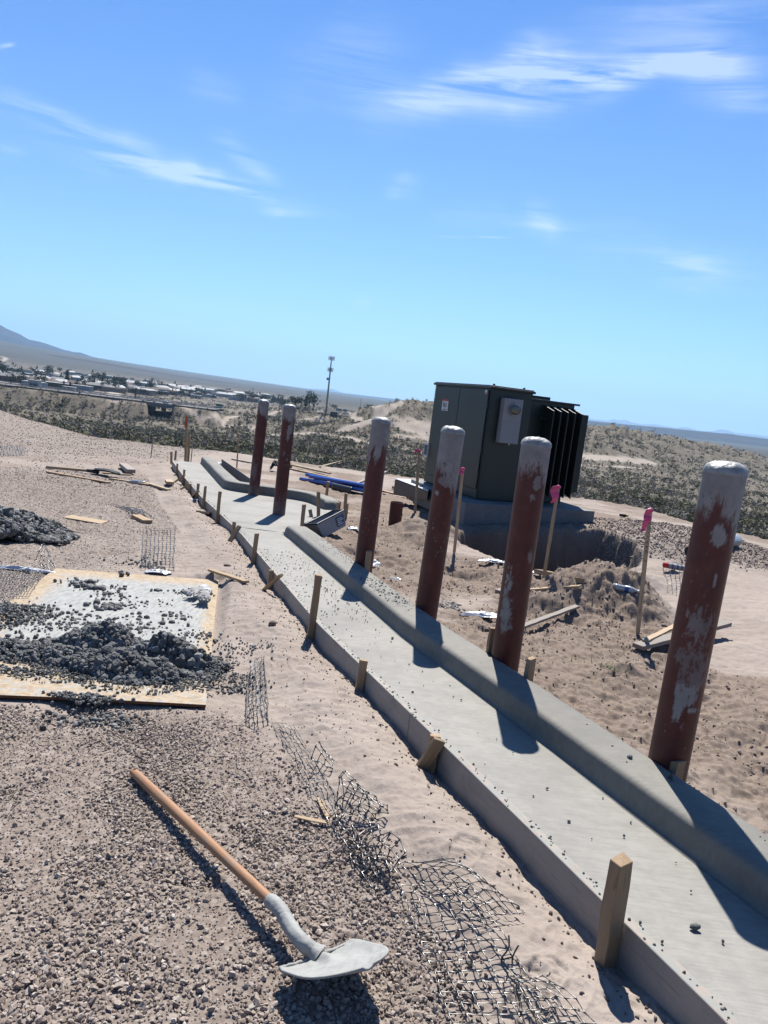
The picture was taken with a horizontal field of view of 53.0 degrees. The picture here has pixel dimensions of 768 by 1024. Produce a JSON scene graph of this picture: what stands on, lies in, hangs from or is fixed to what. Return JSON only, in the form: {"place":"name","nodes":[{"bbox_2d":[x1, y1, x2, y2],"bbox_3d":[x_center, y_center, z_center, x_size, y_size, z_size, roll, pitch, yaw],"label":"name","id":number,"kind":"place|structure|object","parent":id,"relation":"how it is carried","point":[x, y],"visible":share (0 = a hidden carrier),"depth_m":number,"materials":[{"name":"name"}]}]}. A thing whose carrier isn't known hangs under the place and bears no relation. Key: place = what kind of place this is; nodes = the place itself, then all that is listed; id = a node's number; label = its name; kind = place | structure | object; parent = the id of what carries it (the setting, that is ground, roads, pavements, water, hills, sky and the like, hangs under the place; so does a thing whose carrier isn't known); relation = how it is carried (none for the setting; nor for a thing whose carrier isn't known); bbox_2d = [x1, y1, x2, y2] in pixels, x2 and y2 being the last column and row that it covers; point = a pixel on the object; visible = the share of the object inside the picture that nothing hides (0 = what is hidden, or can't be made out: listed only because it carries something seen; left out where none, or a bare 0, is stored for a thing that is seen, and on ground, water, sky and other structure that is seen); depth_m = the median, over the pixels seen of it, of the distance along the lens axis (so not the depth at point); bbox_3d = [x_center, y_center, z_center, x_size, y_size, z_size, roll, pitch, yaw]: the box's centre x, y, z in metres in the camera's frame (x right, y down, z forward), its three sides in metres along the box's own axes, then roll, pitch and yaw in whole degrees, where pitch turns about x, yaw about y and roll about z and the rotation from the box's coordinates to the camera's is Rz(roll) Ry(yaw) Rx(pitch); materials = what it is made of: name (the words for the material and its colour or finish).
{"place":"outdoors","nodes":[
{"label":"outdoors","id":0,"kind":"place"},
{"bbox_2d":[0,325,91,356],"bbox_3d":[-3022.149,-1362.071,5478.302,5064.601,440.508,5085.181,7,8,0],"label":"mountain","id":1,"kind":"structure","parent":0,"point":[8,335],"depth_m":5266.07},
{"bbox_2d":[0,383,222,410],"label":"road","id":2,"kind":"structure","parent":0,"point":[102,396],"depth_m":307.01,"materials":[{"name":"asphalt"}]},
{"bbox_2d":[0,382,214,407],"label":"guard rail","id":3,"kind":"object","parent":2,"relation":"on","point":[105,394],"visible":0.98,"depth_m":306.15,"materials":[{"name":"metal"}]},
{"bbox_2d":[2,381,222,407],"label":"guard rail","id":4,"kind":"object","parent":2,"relation":"on","point":[117,394],"visible":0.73,"depth_m":321.68,"materials":[{"name":"metal"}]},
{"bbox_2d":[1,346,239,384],"bbox_3d":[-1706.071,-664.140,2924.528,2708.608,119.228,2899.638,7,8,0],"label":"hills","id":5,"kind":"structure","parent":0,"point":[108,364],"depth_m":2983.94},
{"bbox_2d":[319,390,403,401],"bbox_3d":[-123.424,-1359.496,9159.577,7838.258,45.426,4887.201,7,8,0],"label":"ridge","id":6,"kind":"structure","parent":0,"point":[368,396],"depth_m":9100.93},
{"bbox_2d":[0,341,767,1023],"bbox_3d":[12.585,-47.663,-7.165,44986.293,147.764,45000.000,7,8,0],"label":"ground","id":7,"kind":"structure","parent":0,"point":[738,661],"depth_m":4.45,"materials":[{"name":"sand"}]},
{"bbox_2d":[0,445,24,455],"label":"offcut","id":8,"kind":"object","parent":7,"relation":"on","point":[17,446],"visible":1,"depth_m":16.53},
{"bbox_2d":[0,568,47,602],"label":"wire mesh","id":9,"kind":"object","parent":7,"relation":"on","point":[9,574],"visible":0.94,"depth_m":5.95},
{"bbox_2d":[0,565,54,572],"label":"plastic bag","id":10,"kind":"object","parent":7,"relation":"on","point":[27,568],"visible":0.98,"depth_m":6.44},
{"bbox_2d":[27,379,41,387],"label":"house","id":11,"kind":"structure","parent":7,"relation":"on","point":[34,382],"depth_m":314.62,"materials":[{"name":"white concrete"}]},
{"bbox_2d":[0,505,80,543],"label":"mortar heap","id":12,"kind":"object","parent":7,"relation":"on","point":[20,525],"visible":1,"depth_m":7.66,"materials":[{"name":"concrete"}]},
{"bbox_2d":[35,543,54,569],"bbox_3d":[-2.915,0.375,6.685,0.153,0.163,0.456,5,8,-10],"label":"offcut","id":13,"kind":"object","parent":7,"relation":"on","point":[45,557],"visible":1,"depth_m":6.62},
{"bbox_2d":[46,471,110,483],"bbox_3d":[-5.273,-0.598,13.269,1.390,0.035,0.094,9,9,23],"label":"board","id":14,"kind":"object","parent":7,"relation":"on","point":[80,477],"visible":0.94,"depth_m":13.23,"materials":[{"name":"brown wood"}]},
{"bbox_2d":[72,384,92,390],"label":"house","id":15,"kind":"structure","parent":7,"relation":"on","point":[84,387],"depth_m":465.42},
{"bbox_2d":[46,466,121,475],"bbox_3d":[-5.448,-0.773,14.089,1.409,0.112,0.317,8,8,6],"label":"shovel","id":16,"kind":"object","parent":7,"relation":"on","point":[96,470],"visible":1,"depth_m":14.05,"materials":[{"name":"brown wood"}]},
{"bbox_2d":[63,515,108,523],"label":"board","id":17,"kind":"object","parent":7,"relation":"on","point":[84,519],"visible":1,"depth_m":9.21,"materials":[{"name":"brown wood"}]},
{"bbox_2d":[86,382,113,390],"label":"house","id":18,"kind":"structure","parent":7,"relation":"on","point":[97,386],"depth_m":523.41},
{"bbox_2d":[91,370,113,382],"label":"broadleaf tree","id":19,"kind":"object","parent":7,"relation":"on","point":[101,377],"visible":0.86,"depth_m":654.38,"materials":[{"name":"green plant"}]},
{"bbox_2d":[0,568,218,707],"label":"plywood sheet","id":20,"kind":"object","parent":7,"relation":"on","point":[47,590],"visible":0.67,"depth_m":5.45,"materials":[{"name":"wood"}]},
{"bbox_2d":[0,601,254,705],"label":"mortar heap","id":21,"kind":"object","parent":20,"relation":"on","point":[112,652],"visible":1,"depth_m":4.35,"materials":[{"name":"concrete"}]},
{"bbox_2d":[184,584,207,595],"bbox_3d":[-1.514,0.628,6.152,0.137,0.057,0.266,9,9,14],"label":"work glove","id":22,"kind":"object","parent":20,"relation":"on","point":[193,591],"visible":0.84,"depth_m":6.10,"materials":[{"name":"fabric"}]},
{"bbox_2d":[193,587,211,600],"bbox_3d":[-1.412,0.645,6.008,0.137,0.057,0.266,5,8,-9],"label":"work glove","id":23,"kind":"object","parent":20,"relation":"on","point":[203,593],"visible":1,"depth_m":5.95,"materials":[{"name":"fabric"}]},
{"bbox_2d":[101,386,127,393],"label":"house","id":24,"kind":"structure","parent":7,"relation":"on","point":[111,389],"depth_m":517.10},
{"bbox_2d":[119,463,135,472],"bbox_3d":[-5.117,-0.877,15.334,0.166,0.077,1.509,3,7,-25],"label":"wood block","id":25,"kind":"object","parent":7,"relation":"on","point":[126,468],"depth_m":15.01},
{"bbox_2d":[110,503,153,517],"bbox_3d":[-3.296,-0.030,10.223,0.292,0.085,1.362,0,11,-40],"label":"offcut","id":26,"kind":"object","parent":7,"relation":"on","point":[132,510],"visible":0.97,"depth_m":10.17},
{"bbox_2d":[126,387,155,395],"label":"house","id":27,"kind":"structure","parent":7,"relation":"on","point":[149,392],"depth_m":554.04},
{"bbox_2d":[131,514,152,523],"bbox_3d":[-3.034,0.091,9.642,0.128,0.056,0.411,0,9,-37],"label":"wood block","id":28,"kind":"object","parent":7,"relation":"on","point":[141,518],"depth_m":9.58,"materials":[{"name":"brown wood"}]},
{"bbox_2d":[144,569,170,574],"bbox_3d":[-2.018,0.531,6.884,0.238,0.032,0.100,7,8,0],"label":"plastic bag","id":29,"kind":"object","parent":7,"relation":"on","point":[163,572],"visible":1,"depth_m":6.87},
{"bbox_2d":[141,528,175,570],"bbox_3d":[-2.313,0.357,7.968,0.366,0.068,2.224,4,9,-17],"label":"wire mesh","id":30,"kind":"object","parent":7,"relation":"on","point":[162,553],"visible":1,"depth_m":7.86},
{"bbox_2d":[142,400,183,415],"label":"road bridge","id":31,"kind":"structure","parent":7,"relation":"on","point":[151,407],"depth_m":307.01,"materials":[{"name":"concrete"}]},
{"bbox_2d":[172,460,194,494],"bbox_3d":[-3.854,-0.678,14.640,0.146,0.326,5.113,4,9,-18],"label":"form board","id":32,"kind":"object","parent":7,"relation":"on","point":[180,474],"visible":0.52,"depth_m":14.22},
{"bbox_2d":[184,416,187,461],"bbox_3d":[-4.537,-1.577,17.637,0.114,1.223,0.034,7,8,0],"label":"survey lath","id":33,"kind":"object","parent":7,"relation":"on","point":[186,437],"visible":0.81,"depth_m":17.61,"materials":[{"name":"brown wood"}]},
{"bbox_2d":[215,491,221,523],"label":"wooden stake","id":34,"kind":"object","parent":7,"relation":"on","point":[218,507],"visible":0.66,"depth_m":9.69,"materials":[{"name":"brown wood"}]},
{"bbox_2d":[193,488,247,546],"bbox_3d":[-2.253,0.039,10.220,0.069,0.304,4.387,3,9,-21],"label":"form board","id":35,"kind":"object","parent":7,"relation":"on","point":[224,521],"visible":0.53,"depth_m":9.62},
{"bbox_2d":[208,569,248,582],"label":"board","id":36,"kind":"object","parent":7,"relation":"on","point":[229,576],"visible":1,"depth_m":6.67,"materials":[{"name":"brown wood"}]},
{"bbox_2d":[227,525,240,541],"bbox_3d":[-1.625,0.248,8.330,0.053,0.241,0.023,18,-24,25],"label":"form brace","id":37,"kind":"object","parent":7,"relation":"on","point":[234,533],"visible":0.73,"depth_m":8.32,"materials":[{"name":"brown wood"}]},
{"bbox_2d":[221,459,249,482],"bbox_3d":[-2.923,-0.701,15.071,0.022,0.431,4.215,4,9,-19],"label":"form board","id":38,"kind":"object","parent":7,"relation":"on","point":[234,472],"visible":0.59,"depth_m":15.00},
{"bbox_2d":[251,533,258,563],"bbox_3d":[-1.265,0.437,7.486,0.046,0.481,0.039,7,9,-12],"label":"wooden stake","id":39,"kind":"object","parent":7,"relation":"on","point":[255,546],"visible":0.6,"depth_m":7.46,"materials":[{"name":"brown wood"}]},
{"bbox_2d":[246,657,268,722],"bbox_3d":[-0.707,0.966,4.301,0.122,0.051,0.930,5,8,-11],"label":"wire mesh","id":40,"kind":"object","parent":7,"relation":"on","point":[259,679],"visible":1,"depth_m":4.21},
{"bbox_2d":[261,573,283,590],"bbox_3d":[-0.934,0.593,6.368,0.052,0.023,0.324,-17,-18,-50],"label":"form brace","id":41,"kind":"object","parent":7,"relation":"on","point":[274,580],"visible":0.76,"depth_m":6.33,"materials":[{"name":"brown wood"}]},
{"bbox_2d":[300,504,305,525],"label":"wooden stake","id":42,"kind":"object","parent":7,"relation":"on","point":[303,514],"visible":0.51,"depth_m":9.46,"materials":[{"name":"brown wood"}]},
{"bbox_2d":[271,722,343,816],"bbox_3d":[-0.361,1.124,3.468,0.117,0.041,0.901,3,9,-22],"label":"offcut","id":43,"kind":"object","parent":7,"relation":"on","point":[308,768],"visible":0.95,"depth_m":3.40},
{"bbox_2d":[294,815,328,824],"bbox_3d":[-0.283,1.204,3.013,0.144,0.012,0.022,6,8,13],"label":"wood splinter","id":44,"kind":"object","parent":7,"relation":"on","point":[312,819],"visible":1,"depth_m":3.01,"materials":[{"name":"brown wood"}]},
{"bbox_2d":[303,390,320,407],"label":"broadleaf tree","id":45,"kind":"object","parent":7,"relation":"on","point":[312,399],"visible":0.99,"depth_m":428.99,"materials":[{"name":"green plant"}]},
{"bbox_2d":[307,574,321,639],"bbox_3d":[-0.486,0.726,5.253,0.052,0.619,0.038,6,9,-17],"label":"wooden stake","id":46,"kind":"object","parent":7,"relation":"on","point":[314,607],"visible":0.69,"depth_m":5.23,"materials":[{"name":"brown wood"}]},
{"bbox_2d":[311,741,334,768],"bbox_3d":[-0.259,1.079,3.452,0.111,0.066,0.141,9,9,17],"label":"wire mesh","id":47,"kind":"object","parent":7,"relation":"on","point":[328,755],"visible":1,"depth_m":3.43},
{"bbox_2d":[317,797,331,817],"bbox_3d":[-0.244,1.195,3.112,0.024,0.008,0.159,4,7,-20],"label":"wood splinter","id":48,"kind":"object","parent":7,"relation":"on","point":[321,804],"visible":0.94,"depth_m":3.11,"materials":[{"name":"brown wood"}]},
{"bbox_2d":[305,509,345,535],"bbox_3d":[-0.759,0.145,9.948,0.281,0.393,0.525,14,11,40],"label":"plastic tub","id":49,"kind":"object","parent":7,"relation":"on","point":[329,522],"visible":0.98,"depth_m":9.89,"materials":[{"name":"plastic"}]},
{"bbox_2d":[325,356,334,415],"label":"antenna mast","id":50,"kind":"object","parent":7,"relation":"on","point":[329,370],"visible":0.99,"depth_m":389.86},
{"bbox_2d":[244,538,416,739],"bbox_3d":[-0.694,0.728,6.000,0.094,0.311,4.705,4,9,-21],"label":"form board","id":51,"kind":"object","parent":7,"relation":"on","point":[396,710],"visible":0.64,"depth_m":4.74,"materials":[{"name":"wood"}]},
{"bbox_2d":[299,477,362,491],"bbox_3d":[-1.138,-0.593,16.661,0.080,0.211,2.470,0,11,-39],"label":"blue pipe","id":52,"kind":"object","parent":7,"relation":"on","point":[324,483],"visible":0.56,"depth_m":16.92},
{"bbox_2d":[331,483,351,493],"bbox_3d":[-0.897,-0.495,16.212,0.046,0.180,0.790,0,11,-37],"label":"metal channel","id":53,"kind":"object","parent":7,"relation":"on","point":[340,488],"visible":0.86,"depth_m":16.17,"materials":[{"name":"metal"}]},
{"bbox_2d":[319,480,363,488],"bbox_3d":[-0.996,-0.585,16.621,0.080,0.261,2.411,0,11,-39],"label":"blue pipe","id":54,"kind":"object","parent":7,"relation":"on","point":[344,484],"visible":0.16,"depth_m":16.36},
{"bbox_2d":[308,475,363,487],"bbox_3d":[-0.942,-0.649,16.491,0.080,0.208,2.350,0,11,-39],"label":"blue pipe","id":55,"kind":"object","parent":54,"relation":"on","point":[337,481],"visible":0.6,"depth_m":16.52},
{"bbox_2d":[355,658,367,690],"bbox_3d":[-0.141,1.006,4.384,0.047,0.352,0.041,7,8,-12],"label":"wooden stake","id":56,"kind":"object","parent":7,"relation":"on","point":[361,673],"visible":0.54,"depth_m":4.36,"materials":[{"name":"brown wood"}]},
{"bbox_2d":[336,771,388,819],"bbox_3d":[-0.099,1.135,3.055,0.264,0.137,0.093,15,11,43],"label":"offcut","id":57,"kind":"object","parent":7,"relation":"on","point":[366,796],"visible":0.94,"depth_m":3.05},
{"bbox_2d":[364,550,371,571],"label":"wooden stake","id":58,"kind":"object","parent":7,"relation":"on","point":[368,560],"visible":0.35,"depth_m":6.78,"materials":[{"name":"brown wood"}]},
{"bbox_2d":[355,417,390,572],"bbox_3d":[-0.121,-0.021,6.953,0.180,1.676,0.174,7,8,0],"label":"bollard","id":59,"kind":"object","parent":7,"relation":"on","point":[374,478],"visible":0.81,"depth_m":6.86,"materials":[{"name":"metal"}]},
{"bbox_2d":[0,481,765,1019],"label":"mortar crumbs","id":60,"kind":"object","parent":7,"relation":"on","point":[86,583],"visible":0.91,"depth_m":5.10,"materials":[{"name":"concrete"}]},
{"bbox_2d":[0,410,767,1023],"bbox_3d":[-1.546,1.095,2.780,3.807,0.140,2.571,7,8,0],"label":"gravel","id":61,"kind":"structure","parent":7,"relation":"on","point":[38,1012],"depth_m":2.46,"materials":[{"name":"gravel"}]},
{"bbox_2d":[129,768,388,979],"bbox_3d":[-0.512,1.149,2.665,0.265,0.217,1.588,1,10,-36],"label":"shovel","id":62,"kind":"object","parent":61,"relation":"on","point":[351,956],"visible":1,"depth_m":2.25,"materials":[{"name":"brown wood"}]},
{"bbox_2d":[326,791,405,890],"bbox_3d":[-0.076,1.183,2.840,0.147,0.124,0.528,3,9,-25],"label":"offcut","id":63,"kind":"object","parent":61,"relation":"on","point":[366,844],"visible":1,"depth_m":2.81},
{"bbox_2d":[343,845,401,878],"bbox_3d":[-0.031,1.229,2.724,0.307,0.067,0.101,14,11,39],"label":"offcut","id":64,"kind":"object","parent":63,"relation":"on","point":[373,858],"visible":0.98,"depth_m":2.73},
{"bbox_2d":[0,379,767,506],"bbox_3d":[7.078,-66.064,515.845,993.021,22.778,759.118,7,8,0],"label":"distant scrub","id":65,"kind":"object","parent":7,"relation":"on","point":[213,436],"visible":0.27,"depth_m":257.58,"materials":[{"name":"green plant"}]},
{"bbox_2d":[15,413,767,537],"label":"desert scrub","id":66,"kind":"object","parent":7,"relation":"on","point":[335,451],"visible":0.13,"depth_m":115.25,"materials":[{"name":"green plant"}]},
{"bbox_2d":[388,501,402,525],"bbox_3d":[0.167,0.091,11.330,0.198,0.486,0.190,7,8,0],"label":"pipe stub","id":67,"kind":"object","parent":7,"relation":"on","point":[396,511],"visible":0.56,"depth_m":11.24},
{"bbox_2d":[393,478,428,499],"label":"concrete block","id":68,"kind":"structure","parent":7,"relation":"on","point":[404,487],"depth_m":14.23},
{"bbox_2d":[414,449,420,512],"bbox_3d":[0.525,-0.499,13.047,0.177,1.137,0.047,7,8,0],"label":"survey lath","id":69,"kind":"object","parent":7,"relation":"on","point":[417,478],"visible":0.94,"depth_m":13.04,"materials":[{"name":"brown wood"}]},
{"bbox_2d":[416,737,444,770],"bbox_3d":[0.203,1.100,3.473,0.058,0.203,0.025,25,19,-14],"label":"form brace","id":70,"kind":"object","parent":7,"relation":"on","point":[430,753],"visible":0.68,"depth_m":3.46,"materials":[{"name":"brown wood"}]},
{"bbox_2d":[427,734,440,773],"bbox_3d":[0.211,1.167,3.518,0.047,0.320,0.038,7,8,-6],"label":"wooden stake","id":71,"kind":"object","parent":7,"relation":"on","point":[432,767],"visible":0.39,"depth_m":3.50,"materials":[{"name":"brown wood"}]},
{"bbox_2d":[415,426,464,619],"bbox_3d":[0.380,0.202,5.541,0.203,1.650,0.174,7,8,0],"label":"bollard","id":72,"kind":"object","parent":7,"relation":"on","point":[451,442],"visible":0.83,"depth_m":5.45,"materials":[{"name":"metal"}]},
{"bbox_2d":[438,598,465,611],"bbox_3d":[0.536,0.834,6.837,0.378,0.057,0.691,7,8,0],"label":"mortar spill","id":73,"kind":"object","parent":7,"relation":"on","point":[453,605],"visible":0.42,"depth_m":6.79,"materials":[{"name":"concrete"}]},
{"bbox_2d":[453,467,464,553],"bbox_3d":[0.896,0.003,9.680,0.146,1.153,0.040,5,8,-10],"label":"survey lath","id":74,"kind":"object","parent":7,"relation":"on","point":[461,470],"visible":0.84,"depth_m":9.68,"materials":[{"name":"brown wood"}]},
{"bbox_2d":[398,858,524,921],"bbox_3d":[0.254,1.236,2.587,0.164,0.107,0.464,0,10,-37],"label":"offcut","id":75,"kind":"object","parent":7,"relation":"on","point":[475,874],"visible":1,"depth_m":2.54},
{"bbox_2d":[157,486,767,1022],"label":"dirt clods","id":76,"kind":"object","parent":7,"relation":"on","point":[607,998],"visible":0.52,"depth_m":5.80,"materials":[{"name":"soil"}]},
{"bbox_2d":[174,457,767,1023],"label":"kerb","id":77,"kind":"structure","parent":7,"relation":"on","point":[678,841],"depth_m":3.27,"materials":[{"name":"concrete"}]},
{"bbox_2d":[248,399,268,495],"bbox_3d":[-1.970,-1.013,12.117,0.196,1.521,0.174,7,8,0],"label":"bollard","id":78,"kind":"object","parent":77,"relation":"on","point":[258,446],"visible":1,"depth_m":12.05,"materials":[{"name":"metal"}]},
{"bbox_2d":[272,404,295,514],"bbox_3d":[-1.323,-0.692,10.231,0.177,1.482,0.174,7,8,0],"label":"bollard","id":79,"kind":"object","parent":77,"relation":"on","point":[284,457],"visible":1,"depth_m":10.16,"materials":[{"name":"metal"}]},
{"bbox_2d":[460,611,496,617],"bbox_3d":[0.840,0.871,6.542,0.390,0.048,0.124,7,8,0],"label":"plastic bag","id":80,"kind":"object","parent":7,"relation":"on","point":[482,614],"visible":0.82,"depth_m":6.51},
{"bbox_2d":[400,882,559,1023],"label":"offcut","id":81,"kind":"object","parent":7,"relation":"on","point":[473,961],"visible":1,"depth_m":2.27,"materials":[{"name":"metal"}]},
{"bbox_2d":[486,627,494,654],"bbox_3d":[0.627,0.964,4.647,0.050,0.554,0.041,4,9,-11],"label":"wooden stake","id":82,"kind":"object","parent":7,"relation":"on","point":[490,638],"visible":0.2,"depth_m":4.60,"materials":[{"name":"brown wood"}]},
{"bbox_2d":[409,479,594,525],"bbox_3d":[1.847,-0.130,13.551,2.419,0.392,2.750,3,9,-22],"label":"transformer pad","id":83,"kind":"object","parent":7,"relation":"on","point":[473,511],"visible":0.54,"depth_m":12.33,"materials":[{"name":"concrete"}]},
{"bbox_2d":[423,382,588,502],"bbox_3d":[2.202,-1.228,13.487,2.190,1.848,2.295,3,9,-22],"label":"transformer","id":84,"kind":"object","parent":83,"relation":"on","point":[496,424],"visible":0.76,"depth_m":12.60,"materials":[{"name":"green metal"}]},
{"bbox_2d":[425,386,460,475],"bbox_3d":[1.031,-1.413,13.604,0.020,1.583,0.978,3,9,-22],"label":"door","id":85,"kind":"structure","parent":84,"relation":"in","point":[440,418],"depth_m":13.73,"materials":[{"name":"metal"}]},
{"bbox_2d":[456,388,489,488],"bbox_3d":[1.398,-1.234,12.690,0.022,1.583,0.999,3,9,-22],"label":"door","id":86,"kind":"structure","parent":84,"relation":"in","point":[473,405],"depth_m":12.56,"materials":[{"name":"metal"}]},
{"bbox_2d":[500,935,518,963],"bbox_3d":[0.354,1.319,2.253,0.064,0.171,0.016,7,8,0],"label":"offcut","id":87,"kind":"object","parent":7,"relation":"on","point":[506,958],"visible":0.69,"depth_m":2.25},
{"bbox_2d":[491,437,551,672],"bbox_3d":[0.770,0.389,4.470,0.173,1.659,0.174,7,8,0],"label":"bollard","id":88,"kind":"object","parent":7,"relation":"on","point":[530,484],"visible":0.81,"depth_m":4.38,"materials":[{"name":"metal"}]},
{"bbox_2d":[523,656,535,681],"bbox_3d":[0.781,1.049,4.273,0.051,0.510,0.043,1,10,-34],"label":"wooden stake","id":89,"kind":"object","parent":7,"relation":"on","point":[529,670],"visible":0.31,"depth_m":4.23,"materials":[{"name":"brown wood"}]},
{"bbox_2d":[503,975,595,1023],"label":"wire mesh","id":90,"kind":"object","parent":7,"relation":"on","point":[542,1008],"visible":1,"depth_m":2.08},
{"bbox_2d":[542,485,560,578],"bbox_3d":[1.640,0.241,7.681,0.105,1.043,0.037,6,8,-7],"label":"survey lath","id":91,"kind":"object","parent":7,"relation":"on","point":[554,491],"visible":0.89,"depth_m":7.66,"materials":[{"name":"brown wood"}]},
{"bbox_2d":[524,604,579,628],"bbox_3d":[1.425,0.893,6.601,0.816,0.024,0.060,-10,18,-42],"label":"board","id":92,"kind":"object","parent":7,"relation":"on","point":[550,616],"visible":0.85,"depth_m":6.58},
{"bbox_2d":[530,584,582,591],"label":"board","id":93,"kind":"object","parent":7,"relation":"on","point":[574,587],"visible":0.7,"depth_m":7.12,"materials":[{"name":"brown wood"}]},
{"bbox_2d":[534,569,584,583],"bbox_3d":[1.770,0.651,7.888,0.076,0.055,1.514,6,-2,-4],"label":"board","id":94,"kind":"object","parent":7,"relation":"on","point":[540,572],"visible":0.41,"depth_m":8.06,"materials":[{"name":"brown wood"}]},
{"bbox_2d":[407,713,741,1023],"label":"form board","id":95,"kind":"object","parent":7,"relation":"on","point":[647,966],"visible":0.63,"depth_m":2.58,"materials":[{"name":"wood"}]},
{"bbox_2d":[594,852,632,968],"bbox_3d":[0.679,1.274,2.320,0.069,0.502,0.046,0,10,-35],"label":"wooden stake","id":96,"kind":"object","parent":7,"relation":"on","point":[614,904],"visible":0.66,"depth_m":2.29,"materials":[{"name":"brown wood"}]},
{"bbox_2d":[612,583,638,592],"bbox_3d":[2.235,0.711,7.121,0.240,0.066,0.066,11,9,25],"label":"plastic bottle","id":97,"kind":"object","parent":7,"relation":"on","point":[624,588],"visible":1,"depth_m":7.10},
{"bbox_2d":[636,508,653,634],"bbox_3d":[2.154,0.523,6.455,0.147,1.137,0.041,5,9,-13],"label":"survey lath","id":98,"kind":"object","parent":7,"relation":"on","point":[647,520],"visible":0.99,"depth_m":6.43,"materials":[{"name":"brown wood"}]},
{"bbox_2d":[663,562,684,590],"bbox_3d":[3.545,0.719,9.393,0.302,0.157,2.401,10,9,20],"label":"wire mesh","id":99,"kind":"object","parent":7,"relation":"on","point":[675,576],"visible":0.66,"depth_m":8.89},
{"bbox_2d":[662,562,684,570],"bbox_3d":[3.465,0.653,9.185,0.270,0.068,0.068,10,8,2],"label":"spray can","id":100,"kind":"object","parent":99,"relation":"on","point":[673,566],"visible":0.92,"depth_m":9.16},
{"bbox_2d":[669,760,686,779],"bbox_3d":[1.205,1.255,3.265,0.060,0.440,0.038,5,9,-29],"label":"wooden stake","id":101,"kind":"object","parent":7,"relation":"on","point":[677,768],"visible":0.25,"depth_m":3.23,"materials":[{"name":"brown wood"}]},
{"bbox_2d":[632,620,731,650],"bbox_3d":[2.511,1.020,6.429,1.273,0.040,0.103,-4,13,-36],"label":"board","id":102,"kind":"object","parent":7,"relation":"on","point":[665,639],"visible":0.49,"depth_m":6.18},
{"bbox_2d":[642,624,672,642],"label":"board","id":103,"kind":"object","parent":102,"relation":"on","point":[649,638],"visible":0.88,"depth_m":6.30,"materials":[{"name":"brown wood"}]},
{"bbox_2d":[673,502,694,513],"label":"creosote bush","id":104,"kind":"object","parent":7,"relation":"on","point":[689,508],"visible":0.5,"depth_m":88.84,"materials":[{"name":"green plant"}]},
{"bbox_2d":[648,460,748,781],"bbox_3d":[1.289,0.607,3.250,0.192,1.661,0.175,7,8,0],"label":"bollard","id":105,"kind":"object","parent":7,"relation":"on","point":[710,547],"visible":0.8,"depth_m":3.16,"materials":[{"name":"metal"}]},
{"bbox_2d":[0,0,767,435],"label":"sky","id":106,"kind":"structure","parent":0,"point":[566,201],"materials":[{"name":"blue"}]},
{"bbox_2d":[587,421,767,446],"bbox_3d":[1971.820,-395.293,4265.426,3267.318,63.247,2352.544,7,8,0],"label":"mesa","id":107,"kind":"structure","parent":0,"point":[736,439],"depth_m":4239.61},
{"bbox_2d":[588,418,767,438],"bbox_3d":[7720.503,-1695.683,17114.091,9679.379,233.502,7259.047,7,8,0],"label":"mountains","id":108,"kind":"structure","parent":0,"point":[682,428],"depth_m":17390.87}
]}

